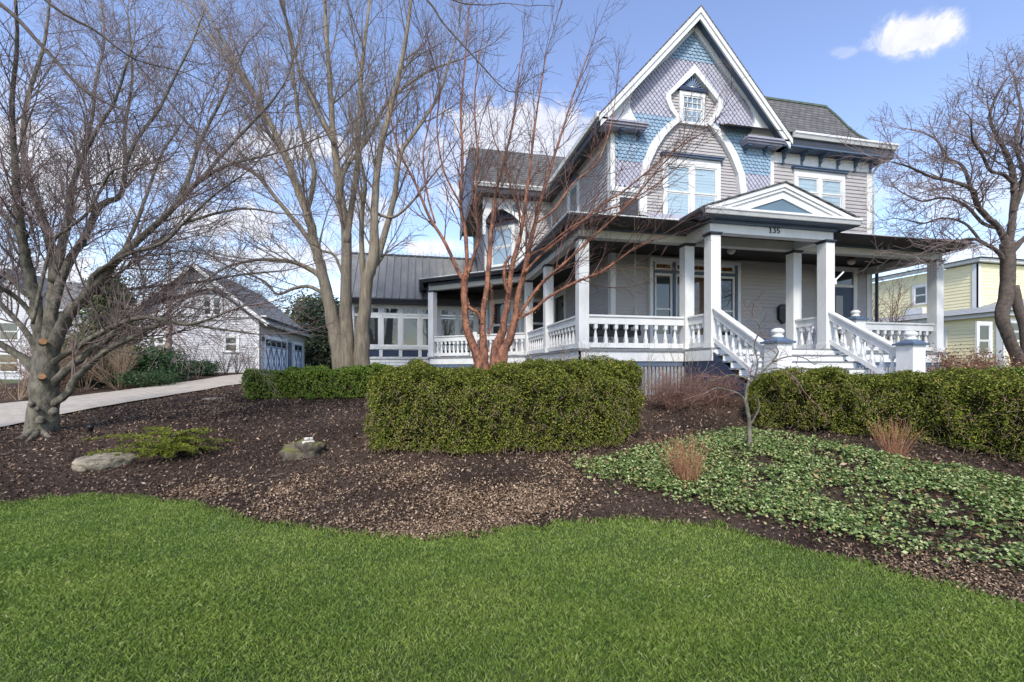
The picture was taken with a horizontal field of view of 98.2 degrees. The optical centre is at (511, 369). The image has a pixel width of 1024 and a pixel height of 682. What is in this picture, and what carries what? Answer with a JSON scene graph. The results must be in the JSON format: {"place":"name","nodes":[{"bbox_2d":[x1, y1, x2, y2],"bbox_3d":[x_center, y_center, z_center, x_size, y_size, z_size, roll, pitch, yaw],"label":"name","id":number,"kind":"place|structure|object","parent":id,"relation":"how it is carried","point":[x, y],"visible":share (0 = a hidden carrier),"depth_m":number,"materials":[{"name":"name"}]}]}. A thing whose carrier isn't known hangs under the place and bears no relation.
{"place":"outdoors","nodes":[
{"label":"outdoors","id":0,"kind":"place"},
{"bbox_2d":[0,379,25,383],"bbox_3d":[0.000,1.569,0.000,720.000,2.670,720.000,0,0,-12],"label":"ground","id":1,"kind":"structure","parent":0,"point":[10,381],"depth_m":34.09,"materials":[{"name":"green plant"}]},
{"bbox_2d":[0,268,136,378],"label":"distant house","id":2,"kind":"structure","parent":1,"relation":"on","point":[20,316],"depth_m":36.73,"materials":[{"name":"white wood"}]},
{"bbox_2d":[0,352,19,371],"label":"window","id":3,"kind":"structure","parent":2,"relation":"in","point":[5,358],"depth_m":36.60,"materials":[{"name":"beige glass"}]},
{"bbox_2d":[0,320,20,340],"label":"window","id":4,"kind":"structure","parent":2,"relation":"in","point":[9,325],"depth_m":36.64,"materials":[{"name":"white glass"}]},
{"bbox_2d":[131,263,312,372],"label":"garage","id":5,"kind":"structure","parent":1,"relation":"on","point":[281,360],"depth_m":26.86,"materials":[{"name":"white paint"}]},
{"bbox_2d":[146,334,165,349],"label":"window","id":6,"kind":"structure","parent":5,"relation":"in","point":[161,342],"depth_m":25.86,"materials":[{"name":"white paint"}]},
{"bbox_2d":[201,292,223,319],"bbox_3d":[-17.862,-3.749,26.406,1.356,1.598,0.180,0,0,-12],"label":"window","id":7,"kind":"structure","parent":5,"relation":"in","point":[217,297],"depth_m":26.43,"materials":[{"name":"white glass"}]},
{"bbox_2d":[221,334,239,351],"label":"window","id":8,"kind":"structure","parent":5,"relation":"in","point":[237,341],"depth_m":26.68,"materials":[{"name":"white paint"}]},
{"bbox_2d":[263,335,287,370],"bbox_3d":[-15.939,-0.821,30.018,0.120,2.658,4.860,0,0,-12],"label":"garage door","id":9,"kind":"structure","parent":5,"relation":"in","point":[277,358],"depth_m":29.66,"materials":[{"name":"white paint"}]},
{"bbox_2d":[293,341,302,367],"bbox_3d":[-17.068,-0.821,35.401,0.120,2.658,2.660,0,0,-12],"label":"garage door","id":10,"kind":"structure","parent":5,"relation":"in","point":[297,346],"depth_m":35.29,"materials":[{"name":"white paint"}]},
{"bbox_2d":[276,289,339,363],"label":"evergreen tree","id":11,"kind":"object","parent":1,"relation":"on","point":[301,298],"visible":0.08,"depth_m":48.78,"materials":[{"name":"green plant"}]},
{"bbox_2d":[291,294,339,366],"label":"evergreen tree","id":12,"kind":"object","parent":1,"relation":"on","point":[311,312],"visible":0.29,"depth_m":41.42,"materials":[{"name":"green plant"}]},
{"bbox_2d":[304,298,372,367],"bbox_3d":[-14.909,-2.877,39.928,7.191,6.953,7.705,0,0,-12],"label":"evergreen tree","id":13,"kind":"object","parent":1,"relation":"on","point":[324,342],"visible":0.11,"depth_m":38.71,"materials":[{"name":"green plant"}]},
{"bbox_2d":[316,355,370,368],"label":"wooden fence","id":14,"kind":"object","parent":1,"relation":"on","point":[322,359],"visible":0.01,"depth_m":40.73,"materials":[{"name":"brown wood"}]},
{"bbox_2d":[0,374,243,426],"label":"driveway","id":15,"kind":"structure","parent":0,"point":[11,413],"depth_m":14.77,"materials":[{"name":"concrete"}]},
{"bbox_2d":[0,0,577,226],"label":"overhanging tree","id":16,"kind":"object","parent":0,"point":[25,27],"visible":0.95,"depth_m":5.79,"materials":[{"name":"brown plant"}]},
{"bbox_2d":[0,372,1023,601],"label":"ground","id":17,"kind":"structure","parent":0,"point":[627,506],"depth_m":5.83,"materials":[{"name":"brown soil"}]},
{"bbox_2d":[0,335,69,400],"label":"bare shrub","id":18,"kind":"object","parent":17,"relation":"on","point":[23,388],"visible":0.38,"depth_m":15.61,"materials":[{"name":"brown plant"}]},
{"bbox_2d":[0,323,108,389],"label":"bare shrub","id":19,"kind":"object","parent":17,"relation":"on","point":[61,384],"visible":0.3,"depth_m":16.92,"materials":[{"name":"brown plant"}]},
{"bbox_2d":[25,332,120,387],"bbox_3d":[-19.009,-0.387,19.506,3.150,2.613,3.644,0,0,-12],"label":"evergreen bush","id":20,"kind":"object","parent":17,"relation":"on","point":[92,384],"visible":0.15,"depth_m":19.31,"materials":[{"name":"green plant"}]},
{"bbox_2d":[86,423,93,436],"bbox_3d":[-7.858,1.152,8.279,0.106,0.286,0.160,0,0,-32],"label":"garden spotlight","id":21,"kind":"object","parent":17,"relation":"on","point":[90,427],"visible":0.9,"depth_m":8.26,"materials":[{"name":"black metal"}]},
{"bbox_2d":[60,337,132,390],"bbox_3d":[-17.671,-0.481,18.581,2.806,2.795,2.488,0,0,-12],"label":"bare shrub","id":22,"kind":"object","parent":17,"relation":"on","point":[87,386],"visible":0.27,"depth_m":18.62,"materials":[{"name":"brown plant"}]},
{"bbox_2d":[71,452,138,471],"bbox_3d":[-6.260,1.441,6.842,0.809,0.253,0.780,0,0,40],"label":"flat stone","id":23,"kind":"object","parent":17,"relation":"on","point":[102,461],"visible":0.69,"depth_m":6.60,"materials":[{"name":"grey stone"}]},
{"bbox_2d":[61,316,150,389],"bbox_3d":[-16.857,-0.684,18.590,3.452,3.114,3.996,0,0,-12],"label":"bare shrub","id":24,"kind":"object","parent":17,"relation":"on","point":[124,367],"visible":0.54,"depth_m":18.17,"materials":[{"name":"brown plant"}]},
{"bbox_2d":[58,267,162,384],"bbox_3d":[-18.952,-2.124,20.981,4.809,5.724,4.659,0,0,-12],"label":"conifer","id":25,"kind":"object","parent":17,"relation":"on","point":[81,313],"visible":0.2,"depth_m":20.55,"materials":[{"name":"green plant"}]},
{"bbox_2d":[96,367,189,387],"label":"evergreen bush","id":26,"kind":"object","parent":17,"relation":"on","point":[157,377],"visible":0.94,"depth_m":18.53,"materials":[{"name":"green plant"}]},
{"bbox_2d":[95,343,200,383],"bbox_3d":[-16.616,-0.297,20.538,4.166,2.212,4.028,0,0,-12],"label":"evergreen bush","id":27,"kind":"object","parent":17,"relation":"on","point":[162,361],"visible":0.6,"depth_m":20.09,"materials":[{"name":"green plant"}]},
{"bbox_2d":[80,425,235,458],"bbox_3d":[-5.479,1.181,6.975,1.985,0.564,1.395,0,0,-12],"label":"juniper bush","id":28,"kind":"object","parent":17,"relation":"on","point":[173,443],"visible":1,"depth_m":6.84,"materials":[{"name":"green plant"}]},
{"bbox_2d":[157,245,182,358],"bbox_3d":[-16.635,-2.922,21.374,1.475,7.194,1.595,0,0,-12],"label":"slender tree","id":29,"kind":"object","parent":17,"relation":"on","point":[167,332],"visible":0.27,"depth_m":21.43,"materials":[{"name":"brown wood"}]},
{"bbox_2d":[0,0,376,442],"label":"bare tree","id":30,"kind":"object","parent":17,"relation":"on","point":[46,340],"visible":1,"depth_m":8.33,"materials":[{"name":"grey plant"}]},
{"bbox_2d":[181,346,203,374],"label":"bare shrub","id":31,"kind":"object","parent":17,"relation":"on","point":[193,355],"visible":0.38,"depth_m":24.58,"materials":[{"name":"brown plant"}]},
{"bbox_2d":[181,358,232,375],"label":"evergreen bush","id":32,"kind":"object","parent":17,"relation":"on","point":[213,369],"visible":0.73,"depth_m":23.79,"materials":[{"name":"green plant"}]},
{"bbox_2d":[195,348,225,371],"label":"bare shrub","id":33,"kind":"object","parent":17,"relation":"on","point":[211,356],"visible":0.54,"depth_m":24.91,"materials":[{"name":"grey plant"}]},
{"bbox_2d":[202,397,222,399],"bbox_3d":[-9.136,0.912,13.587,0.578,0.111,0.478,0,0,-12],"label":"flat stone","id":34,"kind":"object","parent":17,"relation":"on","point":[211,398],"visible":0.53,"depth_m":13.41,"materials":[{"name":"grey stone"}]},
{"bbox_2d":[214,348,241,373],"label":"bare shrub","id":35,"kind":"object","parent":17,"relation":"on","point":[229,363],"visible":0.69,"depth_m":25.27,"materials":[{"name":"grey plant"}]},
{"bbox_2d":[228,350,255,373],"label":"bare shrub","id":36,"kind":"object","parent":17,"relation":"on","point":[236,369],"visible":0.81,"depth_m":25.29,"materials":[{"name":"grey plant"}]},
{"bbox_2d":[240,342,257,368],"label":"bare shrub","id":37,"kind":"object","parent":17,"relation":"on","point":[248,360],"visible":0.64,"depth_m":25.58,"materials":[{"name":"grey plant"}]},
{"bbox_2d":[56,0,514,395],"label":"bare tree","id":38,"kind":"object","parent":17,"relation":"on","point":[345,351],"visible":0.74,"depth_m":14.07,"materials":[{"name":"brown plant"}]},
{"bbox_2d":[278,439,326,460],"bbox_3d":[-3.212,1.308,6.849,0.776,0.432,0.579,0,0,23],"label":"boulder","id":39,"kind":"object","parent":17,"relation":"on","point":[293,450],"visible":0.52,"depth_m":6.68,"materials":[{"name":"grey stone"}]},
{"bbox_2d":[240,362,403,399],"bbox_3d":[-5.589,0.337,13.451,5.424,1.242,1.436,0,0,0],"label":"hedge","id":40,"kind":"object","parent":17,"relation":"on","point":[308,381],"visible":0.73,"depth_m":13.02,"materials":[{"name":"green plant"}]},
{"bbox_2d":[362,355,646,456],"bbox_3d":[-0.054,0.518,6.922,4.505,1.547,1.676,0,0,-5],"label":"hedge","id":41,"kind":"object","parent":17,"relation":"on","point":[576,400],"visible":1,"depth_m":6.40,"materials":[{"name":"green plant"}]},
{"bbox_2d":[0,492,1023,681],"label":"lawn","id":42,"kind":"structure","parent":17,"relation":"on","point":[533,619],"depth_m":3.04,"materials":[{"name":"plant"}]},
{"bbox_2d":[2,491,1023,606],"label":"grass fringe","id":43,"kind":"object","parent":42,"relation":"on","point":[318,527],"depth_m":4.27,"materials":[{"name":"green plant"}]},
{"bbox_2d":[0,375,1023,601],"bbox_3d":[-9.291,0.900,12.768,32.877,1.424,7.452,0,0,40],"label":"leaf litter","id":44,"kind":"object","parent":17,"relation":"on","point":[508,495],"visible":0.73,"depth_m":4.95,"materials":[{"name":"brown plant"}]},
{"bbox_2d":[511,344,569,362],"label":"dried hydrangea","id":45,"kind":"object","parent":17,"relation":"on","point":[538,356],"visible":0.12,"depth_m":9.41,"materials":[{"name":"brown plant"}]},
{"bbox_2d":[332,0,749,370],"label":"paperbark tree","id":46,"kind":"object","parent":17,"relation":"on","point":[500,349],"visible":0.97,"depth_m":8.43,"materials":[{"name":"red plant"}]},
{"bbox_2d":[552,330,612,359],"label":"dried hydrangea","id":47,"kind":"object","parent":17,"relation":"on","point":[581,349],"visible":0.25,"depth_m":9.86,"materials":[{"name":"brown plant"}]},
{"bbox_2d":[623,338,681,400],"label":"dried hydrangea","id":48,"kind":"object","parent":17,"relation":"on","point":[647,376],"visible":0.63,"depth_m":9.99,"materials":[{"name":"brown plant"}]},
{"bbox_2d":[352,5,975,395],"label":"victorian house","id":49,"kind":"structure","parent":17,"relation":"on","point":[793,236],"depth_m":13.70,"materials":[{"name":"dark wood shingle"},{"name":"grey painted wood siding"},{"name":"white paint"}]},
{"bbox_2d":[486,220,516,267],"bbox_3d":[-0.458,-5.407,19.281,1.510,1.855,0.180,0,0,33],"label":"window","id":50,"kind":"structure","parent":49,"relation":"in","point":[511,224],"depth_m":19.28,"materials":[{"name":"white paint"}]},
{"bbox_2d":[490,298,515,348],"bbox_3d":[-0.439,-1.965,19.310,1.360,2.170,0.110,0,0,33],"label":"window","id":51,"kind":"structure","parent":49,"relation":"in","point":[499,303],"depth_m":19.44,"materials":[{"name":"white paint"}]},
{"bbox_2d":[533,298,542,342],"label":"window","id":52,"kind":"structure","parent":49,"relation":"in","point":[538,316],"depth_m":18.90,"materials":[{"name":"glass"}]},
{"bbox_2d":[554,289,565,339],"bbox_3d":[1.914,-1.846,18.037,0.110,2.613,1.615,0,0,-12],"label":"side door","id":53,"kind":"structure","parent":49,"relation":"in","point":[559,300],"depth_m":17.94,"materials":[{"name":"white paint"}]},
{"bbox_2d":[565,173,579,213],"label":"window","id":54,"kind":"structure","parent":49,"relation":"in","point":[576,184],"depth_m":16.34,"materials":[{"name":"white paint"}]},
{"bbox_2d":[574,245,640,336],"bbox_3d":[2.635,-2.205,12.434,1.760,2.550,0.857,0,0,-12],"label":"porch swing","id":55,"kind":"object","parent":49,"relation":"hanging from","point":[611,332],"visible":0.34,"depth_m":12.26,"materials":[{"name":"grey wood"}]},
{"bbox_2d":[617,194,642,215],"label":"window","id":56,"kind":"structure","parent":49,"relation":"in","point":[620,194],"depth_m":13.28,"materials":[{"name":"white paint"}]},
{"bbox_2d":[659,151,724,218],"bbox_3d":[5.599,-5.585,13.752,2.166,2.070,0.180,0,0,-12],"label":"window","id":57,"kind":"structure","parent":49,"relation":"in","point":[691,201],"depth_m":13.78,"materials":[{"name":"white paint"}]},
{"bbox_2d":[678,90,706,127],"bbox_3d":[5.609,-8.094,13.790,0.963,1.023,0.110,0,0,-12],"label":"attic window","id":58,"kind":"structure","parent":49,"relation":"in","point":[684,96],"depth_m":13.80,"materials":[{"name":"white paint"}]},
{"bbox_2d":[648,257,740,348],"bbox_3d":[5.692,-1.945,13.781,3.137,2.870,0.160,0,0,-12],"label":"bay window","id":59,"kind":"structure","parent":49,"relation":"in","point":[663,297],"depth_m":13.64,"materials":[{"name":"white paint"}]},
{"bbox_2d":[727,249,735,253],"bbox_3d":[6.169,-3.353,12.482,0.226,0.245,0.226,0,0,-12],"label":"ceiling light","id":60,"kind":"object","parent":49,"relation":"attached to","point":[730,251],"visible":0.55,"depth_m":12.41,"materials":[{"name":"grey glass"}]},
{"bbox_2d":[777,304,785,323],"bbox_3d":[8.815,-1.785,14.418,0.380,0.630,0.145,0,0,-12],"label":"wall mailbox","id":61,"kind":"object","parent":49,"relation":"attached to","point":[781,313],"depth_m":14.37,"materials":[{"name":"black metal"}]},
{"bbox_2d":[791,164,849,210],"bbox_3d":[10.246,-5.958,14.726,2.187,1.386,0.180,0,0,-12],"label":"window","id":62,"kind":"structure","parent":49,"relation":"in","point":[820,177],"depth_m":14.76,"materials":[{"name":"white paint"}]},
{"bbox_2d":[835,287,852,350],"bbox_3d":[10.905,-1.634,14.924,1.309,2.228,0.062,0,0,-12],"label":"front door","id":63,"kind":"structure","parent":49,"relation":"in","point":[843,296],"depth_m":14.95,"materials":[{"name":"blue paint"}]},
{"bbox_2d":[847,257,855,264],"bbox_3d":[10.526,-3.353,13.753,0.226,0.245,0.226,0,0,-12],"label":"ceiling light","id":64,"kind":"object","parent":49,"relation":"attached to","point":[851,261],"visible":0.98,"depth_m":13.69,"materials":[{"name":"grey glass"}]},
{"bbox_2d":[643,365,709,410],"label":"bare shrub","id":65,"kind":"object","parent":17,"relation":"on","point":[673,394],"visible":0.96,"depth_m":8.80,"materials":[{"name":"brown plant"}]},
{"bbox_2d":[648,428,728,488],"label":"dry stalks","id":66,"kind":"object","parent":17,"relation":"on","point":[683,464],"visible":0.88,"depth_m":5.12,"materials":[{"name":"brown plant"}]},
{"bbox_2d":[664,335,724,399],"bbox_3d":[3.840,-0.041,9.725,0.870,1.491,1.220,0,0,-38],"label":"bare shrub","id":67,"kind":"object","parent":17,"relation":"on","point":[689,362],"visible":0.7,"depth_m":9.65,"materials":[{"name":"brown plant"}]},
{"bbox_2d":[685,363,745,407],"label":"bare shrub","id":68,"kind":"object","parent":17,"relation":"on","point":[712,394],"visible":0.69,"depth_m":8.90,"materials":[{"name":"brown plant"}]},
{"bbox_2d":[676,290,837,449],"bbox_3d":[3.459,0.050,6.277,2.678,2.267,1.523,0,0,0],"label":"weeping tree","id":69,"kind":"object","parent":17,"relation":"on","point":[749,421],"visible":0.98,"depth_m":6.18,"materials":[{"name":"grey plant"}]},
{"bbox_2d":[569,426,1023,572],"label":"ground cover","id":70,"kind":"object","parent":17,"relation":"on","point":[723,438],"visible":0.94,"depth_m":4.92,"materials":[{"name":"green plant"}]},
{"bbox_2d":[575,428,1023,562],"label":"fallen leaves","id":71,"kind":"object","parent":17,"relation":"on","point":[902,492],"visible":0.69,"depth_m":4.74,"materials":[{"name":"brown plant"}]},
{"bbox_2d":[747,363,1023,461],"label":"hedge","id":72,"kind":"object","parent":17,"relation":"on","point":[982,409],"visible":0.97,"depth_m":6.40,"materials":[{"name":"green plant"}]},
{"bbox_2d":[866,415,929,461],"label":"dry stalks","id":73,"kind":"object","parent":17,"relation":"on","point":[895,444],"visible":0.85,"depth_m":5.73,"materials":[{"name":"brown plant"}]},
{"bbox_2d":[872,273,923,340],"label":"bare shrub","id":74,"kind":"object","parent":17,"relation":"on","point":[892,311],"visible":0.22,"depth_m":16.40,"materials":[{"name":"brown plant"}]},
{"bbox_2d":[828,34,1023,366],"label":"bare tree","id":75,"kind":"object","parent":17,"relation":"on","point":[1009,293],"visible":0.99,"depth_m":11.41,"materials":[{"name":"brown plant"}]},
{"bbox_2d":[872,256,1023,369],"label":"yellow house","id":76,"kind":"structure","parent":17,"relation":"on","point":[971,287],"depth_m":25.27,"materials":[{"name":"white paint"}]},
{"bbox_2d":[911,283,926,305],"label":"window","id":77,"kind":"structure","parent":76,"relation":"in","point":[919,291],"depth_m":27.82,"materials":[{"name":"white glass"}]},
{"bbox_2d":[943,326,946,357],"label":"window","id":78,"kind":"structure","parent":76,"relation":"in","point":[945,328],"depth_m":25.25,"materials":[{"name":"white paint"}]},
{"bbox_2d":[975,321,992,357],"bbox_3d":[24.010,-1.504,22.552,1.088,1.838,0.110,0,0,-12],"label":"window","id":79,"kind":"structure","parent":76,"relation":"in","point":[983,329],"depth_m":22.58,"materials":[{"name":"white paint"}]},
{"bbox_2d":[1010,319,1018,341],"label":"window","id":80,"kind":"structure","parent":76,"relation":"in","point":[1014,323],"depth_m":23.02,"materials":[{"name":"grey glass"}]},
{"bbox_2d":[926,342,1020,373],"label":"brown leaf bush","id":81,"kind":"object","parent":17,"relation":"on","point":[945,362],"visible":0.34,"depth_m":10.61,"materials":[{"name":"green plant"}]},
{"bbox_2d":[975,352,1023,368],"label":"brown leaf bush","id":82,"kind":"object","parent":17,"relation":"on","point":[1008,365],"visible":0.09,"depth_m":11.46,"materials":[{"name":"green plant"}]},
{"bbox_2d":[977,365,1023,377],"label":"hedge","id":83,"kind":"object","parent":17,"relation":"on","point":[1020,371],"visible":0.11,"depth_m":9.55,"materials":[{"name":"green plant"}]},
{"bbox_2d":[0,0,1023,346],"label":"sky","id":84,"kind":"structure","parent":0,"point":[850,57],"materials":[{"name":"blue"}]}
]}

